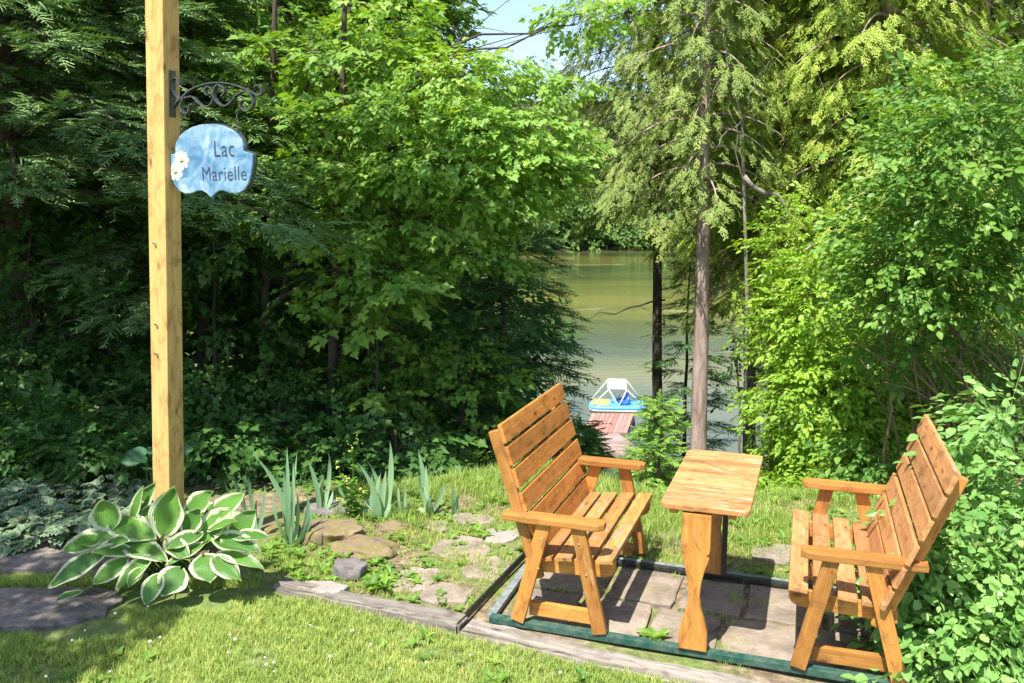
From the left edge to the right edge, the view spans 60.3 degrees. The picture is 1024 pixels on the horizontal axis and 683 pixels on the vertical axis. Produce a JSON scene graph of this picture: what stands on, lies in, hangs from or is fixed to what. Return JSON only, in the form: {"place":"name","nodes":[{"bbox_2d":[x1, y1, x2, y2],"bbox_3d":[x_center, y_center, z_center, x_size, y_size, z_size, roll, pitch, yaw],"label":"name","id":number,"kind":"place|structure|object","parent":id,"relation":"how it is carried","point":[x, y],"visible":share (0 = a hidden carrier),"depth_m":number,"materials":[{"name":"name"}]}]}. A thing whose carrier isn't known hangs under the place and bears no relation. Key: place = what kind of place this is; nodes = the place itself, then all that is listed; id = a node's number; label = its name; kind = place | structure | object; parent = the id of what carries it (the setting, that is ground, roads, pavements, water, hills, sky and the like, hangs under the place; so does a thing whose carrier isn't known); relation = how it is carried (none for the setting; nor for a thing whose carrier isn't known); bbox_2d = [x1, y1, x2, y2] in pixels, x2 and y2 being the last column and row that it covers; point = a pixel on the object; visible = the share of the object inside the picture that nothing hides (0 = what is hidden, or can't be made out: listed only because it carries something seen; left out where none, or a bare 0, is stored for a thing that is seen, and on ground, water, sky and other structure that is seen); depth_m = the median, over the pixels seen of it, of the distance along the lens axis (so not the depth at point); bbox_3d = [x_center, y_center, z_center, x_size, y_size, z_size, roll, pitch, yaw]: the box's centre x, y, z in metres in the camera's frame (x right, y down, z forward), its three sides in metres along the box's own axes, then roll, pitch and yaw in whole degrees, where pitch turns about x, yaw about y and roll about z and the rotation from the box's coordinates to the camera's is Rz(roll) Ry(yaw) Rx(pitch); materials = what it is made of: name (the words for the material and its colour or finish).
{"place":"outdoors","nodes":[
{"label":"outdoors","id":0,"kind":"place"},
{"bbox_2d":[0,593,690,682],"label":"lawn grass","id":1,"kind":"structure","parent":0,"point":[296,666],"depth_m":4.37,"materials":[{"name":"plant"}]},
{"bbox_2d":[15,0,901,100],"label":"sky","id":2,"kind":"structure","parent":0,"point":[509,14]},
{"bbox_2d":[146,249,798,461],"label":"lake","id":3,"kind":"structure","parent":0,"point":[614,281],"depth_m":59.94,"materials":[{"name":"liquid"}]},
{"bbox_2d":[587,413,634,438],"bbox_3d":[3.685,3.759,33.377,1.738,1.427,3.376,2,9,11],"label":"dock","id":4,"kind":"object","parent":3,"relation":"in","point":[621,422],"visible":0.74,"depth_m":33.41,"materials":[{"name":"wood"}]},
{"bbox_2d":[589,379,645,412],"bbox_3d":[4.488,2.330,37.568,2.400,1.363,1.540,1,9,4],"label":"pedal boat","id":5,"kind":"object","parent":3,"relation":"on","point":[615,404],"visible":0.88,"depth_m":37.17,"materials":[{"name":"blue plastic"}]},
{"bbox_2d":[600,433,645,458],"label":"dock walkway","id":6,"kind":"structure","parent":3,"relation":"in","point":[614,444],"depth_m":30.20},
{"bbox_2d":[0,101,1023,682],"bbox_3d":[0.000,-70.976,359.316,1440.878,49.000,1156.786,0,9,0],"label":"ground","id":7,"kind":"structure","parent":0,"point":[186,597],"depth_m":5.01,"materials":[{"name":"plant"}]},
{"bbox_2d":[0,587,123,633],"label":"flagstone","id":8,"kind":"object","parent":7,"relation":"on","point":[29,609],"visible":0.83,"depth_m":4.87,"materials":[{"name":"stone"}]},
{"bbox_2d":[0,540,133,574],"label":"flagstone","id":9,"kind":"object","parent":7,"relation":"on","point":[43,557],"visible":0.35,"depth_m":5.51,"materials":[{"name":"stone"}]},
{"bbox_2d":[0,370,137,485],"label":"maple sapling","id":10,"kind":"object","parent":7,"relation":"on","point":[42,425],"visible":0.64,"depth_m":7.36,"materials":[{"name":"green plant"}]},
{"bbox_2d":[0,196,149,439],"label":"maple sapling","id":11,"kind":"object","parent":7,"relation":"on","point":[7,240],"visible":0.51,"depth_m":8.84,"materials":[{"name":"green plant"}]},
{"bbox_2d":[0,234,150,412],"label":"maple sapling","id":12,"kind":"object","parent":7,"relation":"on","point":[58,303],"visible":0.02,"depth_m":10.88,"materials":[{"name":"green plant"}]},
{"bbox_2d":[0,474,152,555],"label":"goutweed","id":13,"kind":"object","parent":7,"relation":"on","point":[39,514],"visible":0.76,"depth_m":6.20,"materials":[{"name":"green plant"}]},
{"bbox_2d":[0,1,195,415],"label":"maple tree","id":14,"kind":"object","parent":7,"relation":"on","point":[97,215],"visible":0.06,"depth_m":11.42,"materials":[{"name":"green plant"}]},
{"bbox_2d":[0,384,213,498],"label":"maple sapling","id":15,"kind":"object","parent":7,"relation":"on","point":[104,456],"visible":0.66,"depth_m":7.00,"materials":[{"name":"green plant"}]},
{"bbox_2d":[0,141,244,431],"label":"maple sapling","id":16,"kind":"object","parent":7,"relation":"on","point":[136,360],"visible":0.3,"depth_m":9.17,"materials":[{"name":"green plant"}]},
{"bbox_2d":[16,363,251,470],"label":"maple sapling","id":17,"kind":"object","parent":7,"relation":"on","point":[113,408],"visible":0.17,"depth_m":8.28,"materials":[{"name":"green plant"}]},
{"bbox_2d":[0,8,302,410],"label":"maple tree","id":18,"kind":"object","parent":7,"relation":"on","point":[56,86],"depth_m":12.52,"materials":[{"name":"green plant"}]},
{"bbox_2d":[118,445,193,501],"bbox_3d":[-2.685,0.994,6.630,0.489,0.526,0.437,3,9,16],"label":"hosta plant","id":19,"kind":"object","parent":7,"relation":"on","point":[136,455],"visible":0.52,"depth_m":6.56,"materials":[{"name":"green plant"}]},
{"bbox_2d":[48,483,270,604],"bbox_3d":[-2.107,1.166,5.164,1.118,0.658,1.176,-5,10,-30],"label":"hosta plant","id":20,"kind":"object","parent":7,"relation":"on","point":[134,532],"visible":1,"depth_m":5.06,"materials":[{"name":"green plant"}]},
{"bbox_2d":[14,8,332,409],"bbox_3d":[-7.314,-3.456,17.744,7.974,14.123,8.388,7,12,39],"label":"tree","id":21,"kind":"object","parent":7,"relation":"on","point":[213,278],"visible":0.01,"depth_m":17.10,"materials":[{"name":"green plant"}]},
{"bbox_2d":[44,217,317,428],"bbox_3d":[-4.092,0.320,11.461,3.405,4.063,3.073,0,9,0],"label":"maple sapling","id":22,"kind":"object","parent":7,"relation":"on","point":[240,361],"visible":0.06,"depth_m":11.16,"materials":[{"name":"green plant"}]},
{"bbox_2d":[42,167,328,477],"bbox_3d":[-3.144,-0.003,9.047,2.884,3.914,2.634,0,9,0],"label":"maple sapling","id":23,"kind":"object","parent":7,"relation":"on","point":[283,335],"visible":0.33,"depth_m":8.77,"materials":[{"name":"green plant"}]},
{"bbox_2d":[0,0,375,415],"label":"spruce tree","id":24,"kind":"object","parent":7,"relation":"on","point":[14,176],"visible":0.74,"depth_m":8.28,"materials":[{"name":"green plant"}]},
{"bbox_2d":[0,0,392,401],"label":"spruce tree","id":25,"kind":"object","parent":7,"relation":"on","point":[120,251],"visible":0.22,"depth_m":9.12,"materials":[{"name":"green plant"}]},
{"bbox_2d":[145,0,264,562],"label":"timber post","id":26,"kind":"object","parent":7,"relation":"on","point":[165,103],"visible":0.96,"depth_m":5.28,"materials":[{"name":"brown wood"}]},
{"bbox_2d":[170,110,257,197],"bbox_3d":[-1.745,-1.085,5.115,0.622,0.495,0.044,4,10,22],"label":"hanging sign","id":27,"kind":"object","parent":26,"relation":"hanging from","point":[211,160],"visible":1,"depth_m":5.09,"materials":[{"name":"wood"}]},
{"bbox_2d":[115,377,309,492],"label":"maple sapling","id":28,"kind":"object","parent":7,"relation":"on","point":[241,455],"visible":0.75,"depth_m":7.11,"materials":[{"name":"green plant"}]},
{"bbox_2d":[17,0,456,385],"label":"maple tree","id":29,"kind":"object","parent":7,"relation":"on","point":[287,11],"visible":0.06,"depth_m":11.74,"materials":[{"name":"green plant"}]},
{"bbox_2d":[224,471,265,529],"bbox_3d":[-1.807,1.097,5.982,0.268,0.449,0.095,-2,9,-13],"label":"iris plant","id":30,"kind":"object","parent":7,"relation":"on","point":[252,507],"visible":0.51,"depth_m":5.99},
{"bbox_2d":[42,0,497,456],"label":"tree","id":31,"kind":"object","parent":7,"relation":"on","point":[468,8],"visible":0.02,"depth_m":17.04,"materials":[{"name":"green plant"}]},
{"bbox_2d":[257,518,283,532],"bbox_3d":[-1.715,1.329,6.237,0.377,0.106,0.281,0,9,0],"label":"rock","id":32,"kind":"object","parent":7,"relation":"on","point":[269,525],"visible":0.2,"depth_m":6.17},
{"bbox_2d":[146,115,403,477],"bbox_3d":[-2.453,-0.118,9.776,3.104,4.848,2.576,0,9,0],"label":"maple sapling","id":33,"kind":"object","parent":7,"relation":"on","point":[257,280],"visible":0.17,"depth_m":9.38,"materials":[{"name":"green plant"}]},
{"bbox_2d":[183,343,369,480],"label":"maple sapling","id":34,"kind":"object","parent":7,"relation":"on","point":[292,416],"visible":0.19,"depth_m":8.46,"materials":[{"name":"green plant"}]},
{"bbox_2d":[254,452,311,544],"bbox_3d":[-1.482,1.025,5.736,0.372,0.676,0.130,0,9,0],"label":"iris plant","id":35,"kind":"object","parent":7,"relation":"on","point":[286,497],"visible":0.99,"depth_m":5.75,"materials":[{"name":"plant"}]},
{"bbox_2d":[214,392,410,491],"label":"maple sapling","id":36,"kind":"object","parent":7,"relation":"on","point":[316,460],"visible":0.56,"depth_m":7.37,"materials":[{"name":"green plant"}]},
{"bbox_2d":[308,454,332,508],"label":"iris plant","id":37,"kind":"object","parent":7,"relation":"on","point":[318,488],"visible":0.92,"depth_m":6.39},
{"bbox_2d":[297,581,348,594],"bbox_3d":[-1.107,1.454,5.129,0.280,0.073,0.186,3,10,19],"label":"flagstone","id":38,"kind":"object","parent":7,"relation":"on","point":[335,587],"visible":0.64,"depth_m":5.11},
{"bbox_2d":[182,0,466,414],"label":"maple tree","id":39,"kind":"object","parent":7,"relation":"on","point":[296,99],"visible":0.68,"depth_m":8.60,"materials":[{"name":"green plant"}]},
{"bbox_2d":[216,205,438,440],"bbox_3d":[-2.242,0.357,11.303,3.496,4.332,3.149,0,9,0],"label":"maple sapling","id":40,"kind":"object","parent":7,"relation":"on","point":[245,328],"visible":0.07,"depth_m":11.29,"materials":[{"name":"green plant"}]},
{"bbox_2d":[294,518,366,545],"bbox_3d":[-1.233,1.339,5.981,0.534,0.196,0.358,0,9,0],"label":"rock","id":41,"kind":"object","parent":7,"relation":"on","point":[322,531],"visible":0.51,"depth_m":5.89,"materials":[{"name":"stone"}]},
{"bbox_2d":[303,499,370,517],"bbox_3d":[-1.241,1.266,6.484,0.557,0.143,0.286,0,9,0],"label":"rock","id":42,"kind":"object","parent":7,"relation":"on","point":[318,511],"visible":0.3,"depth_m":6.39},
{"bbox_2d":[332,558,367,581],"bbox_3d":[-0.985,1.419,5.376,0.215,0.162,0.162,0,9,0],"label":"rock","id":43,"kind":"object","parent":7,"relation":"on","point":[351,568],"visible":0.76,"depth_m":5.31,"materials":[{"name":"stone"}]},
{"bbox_2d":[336,435,367,519],"bbox_3d":[-1.137,0.960,6.234,0.235,0.637,0.121,0,9,0],"label":"wildflower plant","id":44,"kind":"object","parent":7,"relation":"on","point":[351,503],"visible":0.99,"depth_m":6.25,"materials":[{"name":"green plant"}]},
{"bbox_2d":[183,66,533,447],"bbox_3d":[-3.475,-1.338,19.093,8.035,10.751,7.018,0,9,0],"label":"tree","id":45,"kind":"object","parent":7,"relation":"on","point":[365,354],"visible":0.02,"depth_m":18.18,"materials":[{"name":"green plant"}]},
{"bbox_2d":[328,534,399,560],"bbox_3d":[-0.986,1.373,5.785,0.533,0.156,0.298,4,10,23],"label":"rock","id":46,"kind":"object","parent":7,"relation":"on","point":[366,547],"visible":0.62,"depth_m":5.71,"materials":[{"name":"stone"}]},
{"bbox_2d":[338,443,393,520],"bbox_3d":[-1.037,0.988,6.232,0.410,0.602,0.122,0,9,0],"label":"iris plant","id":47,"kind":"object","parent":7,"relation":"on","point":[381,502],"visible":0.93,"depth_m":6.25,"materials":[{"name":"plant"}]},
{"bbox_2d":[273,577,467,633],"bbox_3d":[-0.823,1.501,4.963,1.234,0.125,0.154,4,10,24],"label":"landscape timber","id":48,"kind":"object","parent":7,"relation":"on","point":[450,621],"visible":0.68,"depth_m":4.87,"materials":[{"name":"grey wood"}]},
{"bbox_2d":[361,572,382,585],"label":"weed plant","id":49,"kind":"object","parent":7,"relation":"on","point":[373,580],"visible":0.92,"depth_m":5.20,"materials":[{"name":"green plant"}]},
{"bbox_2d":[284,262,464,456],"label":"maple sapling","id":50,"kind":"object","parent":7,"relation":"on","point":[394,295],"visible":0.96,"depth_m":7.78,"materials":[{"name":"green plant"}]},
{"bbox_2d":[265,270,490,478],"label":"maple sapling","id":51,"kind":"object","parent":7,"relation":"on","point":[368,363],"visible":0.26,"depth_m":9.32,"materials":[{"name":"green plant"}]},
{"bbox_2d":[367,571,398,590],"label":"weed plant","id":52,"kind":"object","parent":7,"relation":"on","point":[385,582],"visible":0.97,"depth_m":5.17,"materials":[{"name":"green plant"}]},
{"bbox_2d":[375,520,411,534],"bbox_3d":[-0.814,1.308,6.126,0.275,0.118,0.201,0,9,0],"label":"rock","id":53,"kind":"object","parent":7,"relation":"on","point":[390,526],"visible":0.6,"depth_m":6.08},
{"bbox_2d":[302,374,487,484],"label":"maple sapling","id":54,"kind":"object","parent":7,"relation":"on","point":[436,459],"visible":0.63,"depth_m":7.61,"materials":[{"name":"green plant"}]},
{"bbox_2d":[293,0,503,430],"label":"maple tree","id":55,"kind":"object","parent":7,"relation":"on","point":[450,15],"visible":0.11,"depth_m":13.55,"materials":[{"name":"green plant"}]},
{"bbox_2d":[394,481,409,516],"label":"iris plant","id":56,"kind":"object","parent":7,"relation":"on","point":[398,505],"visible":0.78,"depth_m":6.30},
{"bbox_2d":[390,566,441,592],"bbox_3d":[-0.575,1.448,5.304,0.271,0.063,0.365,2,9,11],"label":"flagstone","id":57,"kind":"object","parent":7,"relation":"on","point":[422,585],"visible":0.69,"depth_m":5.26,"materials":[{"name":"stone"}]},
{"bbox_2d":[333,0,508,416],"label":"bare branched tree","id":58,"kind":"object","parent":7,"relation":"on","point":[349,11],"visible":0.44,"depth_m":9.41,"materials":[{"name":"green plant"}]},
{"bbox_2d":[414,450,444,514],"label":"iris plant","id":59,"kind":"object","parent":7,"relation":"on","point":[426,498],"visible":0.98,"depth_m":6.35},
{"bbox_2d":[422,520,450,532],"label":"flagstone","id":60,"kind":"object","parent":7,"relation":"on","point":[438,526],"visible":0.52,"depth_m":6.14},
{"bbox_2d":[308,223,581,440],"bbox_3d":[-1.857,0.209,21.297,7.047,6.601,5.086,0,9,0],"label":"tree","id":61,"kind":"object","parent":7,"relation":"on","point":[495,280],"visible":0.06,"depth_m":20.66,"materials":[{"name":"green plant"}]},
{"bbox_2d":[417,582,473,606],"bbox_3d":[-0.382,1.479,5.111,0.291,0.064,0.277,3,9,16],"label":"flagstone","id":62,"kind":"object","parent":7,"relation":"on","point":[428,596],"visible":0.78,"depth_m":5.07,"materials":[{"name":"stone"}]},
{"bbox_2d":[352,310,549,478],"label":"maple sapling","id":63,"kind":"object","parent":7,"relation":"on","point":[505,394],"visible":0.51,"depth_m":9.04,"materials":[{"name":"green plant"}]},
{"bbox_2d":[363,251,545,469],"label":"hemlock tree","id":64,"kind":"object","parent":7,"relation":"on","point":[449,326],"visible":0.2,"depth_m":9.56,"materials":[{"name":"green plant"}]},
{"bbox_2d":[452,486,458,512],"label":"iris plant","id":65,"kind":"object","parent":7,"relation":"on","point":[455,503],"visible":1,"depth_m":6.38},
{"bbox_2d":[428,533,490,559],"bbox_3d":[-0.322,1.372,5.777,0.394,0.064,0.422,3,10,21],"label":"flagstone","id":66,"kind":"object","parent":7,"relation":"on","point":[472,540],"visible":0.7,"depth_m":5.77,"materials":[{"name":"stone"}]},
{"bbox_2d":[448,513,494,526],"bbox_3d":[-0.283,1.288,6.309,0.330,0.062,0.205,3,10,18],"label":"flagstone","id":67,"kind":"object","parent":7,"relation":"on","point":[486,522],"visible":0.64,"depth_m":6.29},
{"bbox_2d":[293,0,656,434],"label":"maple tree","id":68,"kind":"object","parent":7,"relation":"on","point":[525,157],"visible":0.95,"depth_m":8.14,"materials":[{"name":"green plant"}]},
{"bbox_2d":[459,555,509,581],"bbox_3d":[-0.144,1.420,5.483,0.299,0.064,0.372,3,10,17],"label":"flagstone","id":69,"kind":"object","parent":7,"relation":"on","point":[465,573],"visible":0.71,"depth_m":5.42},
{"bbox_2d":[484,528,518,543],"bbox_3d":[-0.055,1.335,6.010,0.266,0.064,0.281,0,9,0],"label":"flagstone","id":70,"kind":"object","parent":7,"relation":"on","point":[504,536],"visible":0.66,"depth_m":5.95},
{"bbox_2d":[401,126,611,474],"bbox_3d":[-0.010,0.018,10.226,2.874,5.056,3.123,4,10,21],"label":"hemlock tree","id":71,"kind":"object","parent":7,"relation":"on","point":[569,347],"visible":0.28,"depth_m":9.94,"materials":[{"name":"green plant"}]},
{"bbox_2d":[0,386,1012,504],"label":"undergrowth","id":72,"kind":"object","parent":7,"relation":"on","point":[486,457],"visible":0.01,"depth_m":8.39,"materials":[{"name":"green plant"}]},
{"bbox_2d":[10,467,1023,682],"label":"ground weeds","id":73,"kind":"object","parent":7,"relation":"on","point":[271,552],"visible":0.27,"depth_m":5.57,"materials":[{"name":"green plant"}]},
{"bbox_2d":[436,55,732,251],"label":"woods","id":74,"kind":"object","parent":7,"relation":"on","point":[619,237],"visible":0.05,"depth_m":157.22,"materials":[{"name":"green plant"}]},
{"bbox_2d":[553,414,617,483],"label":"fir sapling","id":75,"kind":"object","parent":7,"relation":"on","point":[592,444],"visible":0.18,"depth_m":9.62,"materials":[{"name":"green plant"}]},
{"bbox_2d":[268,485,944,623],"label":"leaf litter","id":76,"kind":"object","parent":7,"relation":"on","point":[408,555],"visible":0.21,"depth_m":5.74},
{"bbox_2d":[460,619,765,682],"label":"landscape timber","id":77,"kind":"object","parent":7,"relation":"on","point":[551,646],"visible":0.62,"depth_m":4.39,"materials":[{"name":"grey wood"}]},
{"bbox_2d":[517,0,762,485],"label":"cedar tree","id":78,"kind":"object","parent":7,"relation":"on","point":[625,102],"visible":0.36,"depth_m":12.33,"materials":[{"name":"green plant"}]},
{"bbox_2d":[606,412,678,492],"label":"hemlock tree","id":79,"kind":"object","parent":7,"relation":"on","point":[637,447],"visible":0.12,"depth_m":12.53,"materials":[{"name":"green plant"}]},
{"bbox_2d":[621,390,692,495],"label":"fir sapling","id":80,"kind":"object","parent":7,"relation":"on","point":[665,419],"visible":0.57,"depth_m":7.89,"materials":[{"name":"green plant"}]},
{"bbox_2d":[630,226,742,483],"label":"hemlock tree","id":81,"kind":"object","parent":7,"relation":"on","point":[669,360],"visible":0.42,"depth_m":13.25,"materials":[{"name":"green plant"}]},
{"bbox_2d":[608,0,802,450],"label":"cedar tree","id":82,"kind":"object","parent":7,"relation":"on","point":[705,162],"visible":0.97,"depth_m":9.31,"materials":[{"name":"green plant"}]},
{"bbox_2d":[641,0,791,453],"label":"cedar tree","id":83,"kind":"object","parent":7,"relation":"on","point":[751,382],"visible":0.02,"depth_m":12.65,"materials":[{"name":"green plant"}]},
{"bbox_2d":[691,63,779,481],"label":"cedar tree","id":84,"kind":"object","parent":7,"relation":"on","point":[728,271],"visible":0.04,"depth_m":15.78,"materials":[{"name":"green plant"}]},
{"bbox_2d":[707,321,765,453],"bbox_3d":[2.575,1.140,10.152,0.752,2.766,0.974,-4,10,-23],"label":"leafy shrub","id":85,"kind":"object","parent":7,"relation":"on","point":[736,364],"visible":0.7,"depth_m":9.98,"materials":[{"name":"green plant"}]},
{"bbox_2d":[701,22,797,453],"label":"dead birch","id":86,"kind":"object","parent":7,"relation":"on","point":[747,181],"visible":0.75,"depth_m":9.11,"materials":[{"name":"wood"}]},
{"bbox_2d":[751,544,790,566],"bbox_3d":[1.723,1.386,5.685,0.351,0.062,0.362,3,10,18],"label":"flagstone","id":87,"kind":"object","parent":7,"relation":"on","point":[785,557],"visible":0.5,"depth_m":5.65,"materials":[{"name":"stone"}]},
{"bbox_2d":[677,0,876,433],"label":"cedar tree","id":88,"kind":"object","parent":7,"relation":"on","point":[727,224],"visible":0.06,"depth_m":10.97,"materials":[{"name":"green plant"}]},
{"bbox_2d":[665,0,937,468],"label":"cedar tree","id":89,"kind":"object","parent":7,"relation":"on","point":[810,128],"visible":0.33,"depth_m":9.96,"materials":[{"name":"green plant"}]},
{"bbox_2d":[720,180,960,495],"bbox_3d":[2.842,0.310,8.001,2.160,3.531,2.914,0,9,0],"label":"leafy shrub","id":90,"kind":"object","parent":7,"relation":"on","point":[786,446],"visible":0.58,"depth_m":7.99,"materials":[{"name":"green plant"}]},
{"bbox_2d":[722,0,972,452],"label":"cedar tree","id":91,"kind":"object","parent":7,"relation":"on","point":[756,314],"depth_m":12.42,"materials":[{"name":"green plant"}]},
{"bbox_2d":[730,0,1023,473],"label":"cedar tree","id":92,"kind":"object","parent":7,"relation":"on","point":[876,34],"visible":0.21,"depth_m":9.28,"materials":[{"name":"green plant"}]},
{"bbox_2d":[741,31,1023,455],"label":"tree","id":93,"kind":"object","parent":7,"relation":"on","point":[822,393],"depth_m":17.88,"materials":[{"name":"green plant"}]},
{"bbox_2d":[803,21,1023,505],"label":"leafy shrub","id":94,"kind":"object","parent":7,"relation":"on","point":[932,314],"visible":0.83,"depth_m":6.36,"materials":[{"name":"green plant"}]},
{"bbox_2d":[818,0,1023,487],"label":"tree","id":95,"kind":"object","parent":7,"relation":"on","point":[994,20],"depth_m":15.08,"materials":[{"name":"green plant"}]},
{"bbox_2d":[824,356,1023,682],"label":"leafy bush","id":96,"kind":"object","parent":7,"relation":"on","point":[954,638],"visible":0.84,"depth_m":4.31,"materials":[{"name":"green plant"}]},
{"bbox_2d":[863,0,1023,502],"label":"cedar tree","id":97,"kind":"object","parent":7,"relation":"on","point":[1015,14],"visible":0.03,"depth_m":11.18,"materials":[{"name":"green plant"}]},
{"bbox_2d":[899,0,1023,438],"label":"tree","id":98,"kind":"object","parent":7,"relation":"on","point":[1016,40],"depth_m":15.20,"materials":[{"name":"green plant"}]},
{"bbox_2d":[321,457,1023,561],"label":"long grass","id":99,"kind":"structure","parent":0,"point":[651,511],"depth_m":6.55,"materials":[{"name":"plant"}]},
{"bbox_2d":[509,568,899,675],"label":"patio paving","id":100,"kind":"structure","parent":0,"point":[646,591],"depth_m":4.85,"materials":[{"name":"stone"}]},
{"bbox_2d":[635,627,671,643],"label":"weed plant","id":101,"kind":"object","parent":100,"relation":"on","point":[651,632],"visible":0.92,"depth_m":4.57,"materials":[{"name":"green plant"}]},
{"bbox_2d":[465,552,919,682],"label":"rail frame","id":102,"kind":"object","parent":100,"relation":"on","point":[495,616],"visible":0.51,"depth_m":4.60,"materials":[{"name":"wood"}]},
{"bbox_2d":[488,383,651,634],"bbox_3d":[0.375,0.891,5.069,0.681,1.061,1.198,3,10,19],"label":"garden bench","id":103,"kind":"object","parent":102,"relation":"on","point":[559,540],"visible":1,"depth_m":4.78,"materials":[{"name":"orange wood"}]},
{"bbox_2d":[661,449,762,651],"bbox_3d":[1.087,1.090,4.752,0.426,0.746,0.994,3,10,19],"label":"garden table","id":104,"kind":"object","parent":102,"relation":"on","point":[711,489],"visible":1,"depth_m":4.38,"materials":[{"name":"orange wood"}]},
{"bbox_2d":[788,414,968,682],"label":"garden bench","id":105,"kind":"object","parent":102,"relation":"on","point":[932,487],"visible":1,"depth_m":4.18,"materials":[{"name":"orange wood"}]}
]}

